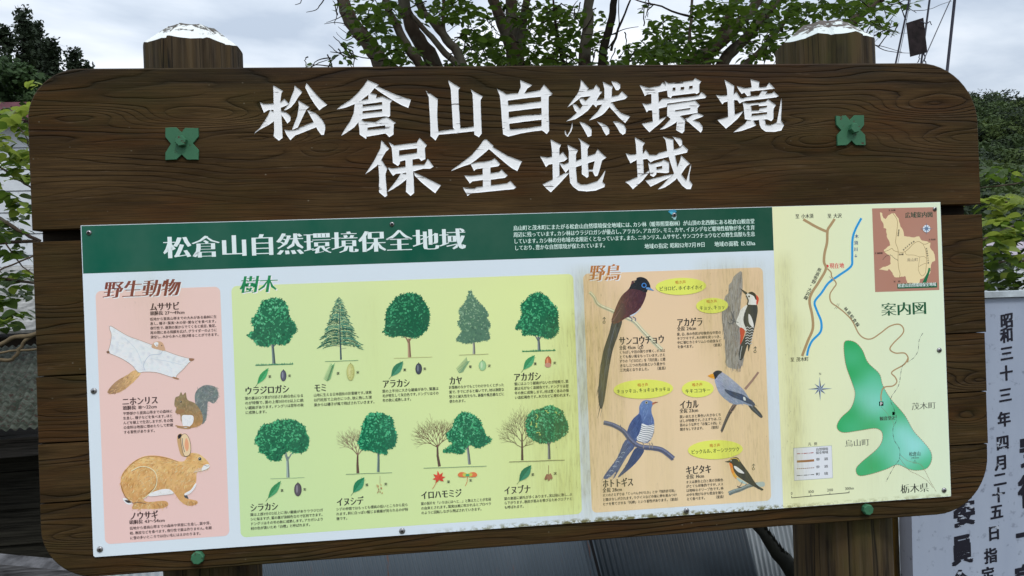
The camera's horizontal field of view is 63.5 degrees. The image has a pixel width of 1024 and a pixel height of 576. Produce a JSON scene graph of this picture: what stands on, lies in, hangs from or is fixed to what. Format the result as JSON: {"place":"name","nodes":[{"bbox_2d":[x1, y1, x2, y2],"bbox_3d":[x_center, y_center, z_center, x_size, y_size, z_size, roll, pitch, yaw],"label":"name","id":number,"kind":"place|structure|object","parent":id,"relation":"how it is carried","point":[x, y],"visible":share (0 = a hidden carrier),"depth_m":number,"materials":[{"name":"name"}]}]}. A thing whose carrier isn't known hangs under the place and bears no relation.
{"place":"outdoors","nodes":[
{"label":"outdoors","id":0,"kind":"place"},
{"bbox_2d":[0,265,35,347],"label":"roof","id":1,"kind":"structure","parent":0,"point":[30,325],"depth_m":5.77,"materials":[{"name":"stone"}]},
{"bbox_2d":[0,102,42,267],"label":"store house","id":2,"kind":"structure","parent":0,"point":[16,188],"depth_m":10.09,"materials":[{"name":"white paint"}]},
{"bbox_2d":[0,54,50,101],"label":"woodland foliage","id":3,"kind":"object","parent":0,"point":[14,77],"visible":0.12,"depth_m":24.76,"materials":[{"name":"green plant"}]},
{"bbox_2d":[0,0,1023,99],"label":"sky","id":4,"kind":"structure","parent":0,"point":[987,47],"materials":[{"name":"white"}]},
{"bbox_2d":[965,123,1023,213],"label":"hill","id":5,"kind":"structure","parent":0,"point":[983,144],"depth_m":153.81,"materials":[{"name":"green plant"}]},
{"bbox_2d":[964,88,1023,241],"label":"hillside wood","id":6,"kind":"object","parent":5,"relation":"on","point":[991,110],"visible":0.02,"depth_m":152.47,"materials":[{"name":"green plant"}]},
{"bbox_2d":[984,242,1023,290],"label":"house","id":7,"kind":"structure","parent":0,"point":[1020,247],"depth_m":26.34,"materials":[{"name":"white paint"}]},
{"bbox_3d":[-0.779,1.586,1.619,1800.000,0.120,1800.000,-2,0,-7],"label":"ground","id":8,"kind":"structure","parent":0,"visible":0},
{"bbox_2d":[0,23,22,63],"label":"cedar tree","id":9,"kind":"object","parent":8,"relation":"on","point":[8,41],"visible":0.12,"depth_m":32.54,"materials":[{"name":"green plant"}]},
{"bbox_2d":[0,80,41,333],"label":"leafy shrub","id":10,"kind":"object","parent":8,"relation":"on","point":[12,120],"visible":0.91,"depth_m":3.60,"materials":[{"name":"green plant"}]},
{"bbox_2d":[0,344,51,557],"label":"old shed","id":11,"kind":"structure","parent":8,"relation":"on","point":[20,525],"depth_m":3.25,"materials":[{"name":"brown wood"}]},
{"bbox_2d":[0,337,32,361],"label":"bent stem","id":12,"kind":"object","parent":11,"relation":"on","point":[19,348],"visible":0.52,"depth_m":3.27,"materials":[{"name":"brown plant"}]},
{"bbox_2d":[0,332,36,353],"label":"bent stem","id":13,"kind":"object","parent":11,"relation":"on","point":[19,336],"visible":0.67,"depth_m":3.20,"materials":[{"name":"brown plant"}]},
{"bbox_2d":[11,4,45,90],"bbox_3d":[-19.783,-4.599,33.741,1.918,13.959,1.800,-2,0,-41],"label":"cedar tree","id":14,"kind":"object","parent":8,"relation":"on","point":[25,37],"visible":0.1,"depth_m":33.58,"materials":[{"name":"green plant"}]},
{"bbox_2d":[26,17,44,72],"bbox_3d":[-20.342,-4.663,35.650,1.732,14.124,1.654,-2,0,-7],"label":"cedar tree","id":15,"kind":"object","parent":8,"relation":"on","point":[38,28],"visible":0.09,"depth_m":35.49,"materials":[{"name":"green plant"}]},
{"bbox_2d":[0,553,81,575],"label":"loose plank","id":16,"kind":"object","parent":8,"relation":"on","point":[15,565],"visible":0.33,"depth_m":2.75,"materials":[{"name":"grey wood"}]},
{"bbox_2d":[37,33,67,76],"bbox_3d":[-19.153,-4.150,34.708,1.501,13.010,1.569,-2,0,13],"label":"cedar tree","id":17,"kind":"object","parent":8,"relation":"on","point":[52,59],"visible":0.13,"depth_m":34.56,"materials":[{"name":"green plant"}]},
{"bbox_2d":[63,46,84,69],"bbox_3d":[-20.688,-4.623,39.581,1.597,14.054,1.555,-2,0,-7],"label":"cedar tree","id":18,"kind":"object","parent":8,"relation":"on","point":[73,58],"visible":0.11,"depth_m":39.43,"materials":[{"name":"green plant"}]},
{"bbox_2d":[82,59,94,68],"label":"cedar tree","id":19,"kind":"object","parent":8,"relation":"on","point":[86,65],"depth_m":40.47,"materials":[{"name":"green plant"}]},
{"bbox_2d":[295,0,496,66],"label":"broadleaf tree","id":20,"kind":"object","parent":8,"relation":"on","point":[373,50],"visible":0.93,"depth_m":6.75,"materials":[{"name":"green plant"}]},
{"bbox_2d":[109,517,900,575],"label":"corrugated fence","id":21,"kind":"object","parent":8,"relation":"on","point":[739,552],"depth_m":3.05,"materials":[{"name":"metal"}]},
{"bbox_2d":[28,19,987,575],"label":"information board","id":22,"kind":"object","parent":8,"relation":"on","point":[300,313],"visible":1,"depth_m":1.71,"materials":[{"name":"brown wood"}]},
{"bbox_2d":[447,0,582,65],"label":"broadleaf tree","id":23,"kind":"object","parent":8,"relation":"on","point":[515,34],"visible":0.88,"depth_m":7.39,"materials":[{"name":"green plant"}]},
{"bbox_2d":[540,0,660,65],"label":"broadleaf tree","id":24,"kind":"object","parent":8,"relation":"on","point":[586,15],"visible":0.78,"depth_m":7.05,"materials":[{"name":"green plant"}]},
{"bbox_2d":[753,527,793,575],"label":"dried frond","id":25,"kind":"object","parent":8,"relation":"on","point":[782,558],"visible":0.71,"depth_m":2.96,"materials":[{"name":"brown plant"}]},
{"bbox_2d":[629,0,950,64],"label":"broadleaf tree","id":26,"kind":"object","parent":8,"relation":"on","point":[729,29],"visible":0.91,"depth_m":6.53,"materials":[{"name":"green plant"}]},
{"bbox_2d":[892,517,899,575],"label":"ochre post","id":27,"kind":"object","parent":8,"relation":"on","point":[896,548],"depth_m":2.34,"materials":[{"name":"brown wood"}]},
{"bbox_2d":[895,0,909,62],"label":"pole","id":28,"kind":"object","parent":8,"relation":"on","point":[902,31],"visible":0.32,"depth_m":5.22,"materials":[{"name":"grey metal"}]},
{"bbox_2d":[898,0,910,61],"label":"stay wire","id":29,"kind":"object","parent":28,"relation":"attached to","point":[904,31],"visible":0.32,"depth_m":5.20,"materials":[{"name":"grey metal"}]},
{"bbox_2d":[920,0,930,62],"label":"pole","id":30,"kind":"object","parent":8,"relation":"on","point":[927,15],"visible":0.2,"depth_m":5.24,"materials":[{"name":"grey metal"}]},
{"bbox_2d":[906,18,931,62],"bbox_3d":[2.551,-1.548,5.176,0.157,0.293,0.037,-2,0,-7],"label":"hanging plate","id":31,"kind":"object","parent":30,"relation":"hanging from","point":[916,35],"visible":1,"depth_m":5.18,"materials":[{"name":"brown metal"}]},
{"bbox_2d":[922,0,950,62],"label":"stay wire","id":32,"kind":"object","parent":30,"relation":"attached to","point":[937,29],"visible":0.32,"depth_m":5.19,"materials":[{"name":"grey metal"}]},
{"bbox_2d":[946,0,955,71],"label":"pole","id":33,"kind":"object","parent":8,"relation":"on","point":[950,34],"visible":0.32,"depth_m":5.25,"materials":[{"name":"grey metal"}]},
{"bbox_2d":[899,290,1023,575],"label":"notice pillar","id":34,"kind":"structure","parent":8,"relation":"on","point":[980,532],"depth_m":2.29,"materials":[{"name":"white paint"}]},
{"bbox_2d":[970,162,1023,290],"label":"leafy shrub","id":35,"kind":"object","parent":8,"relation":"on","point":[1004,231],"visible":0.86,"depth_m":3.75,"materials":[{"name":"green plant"}]}
]}

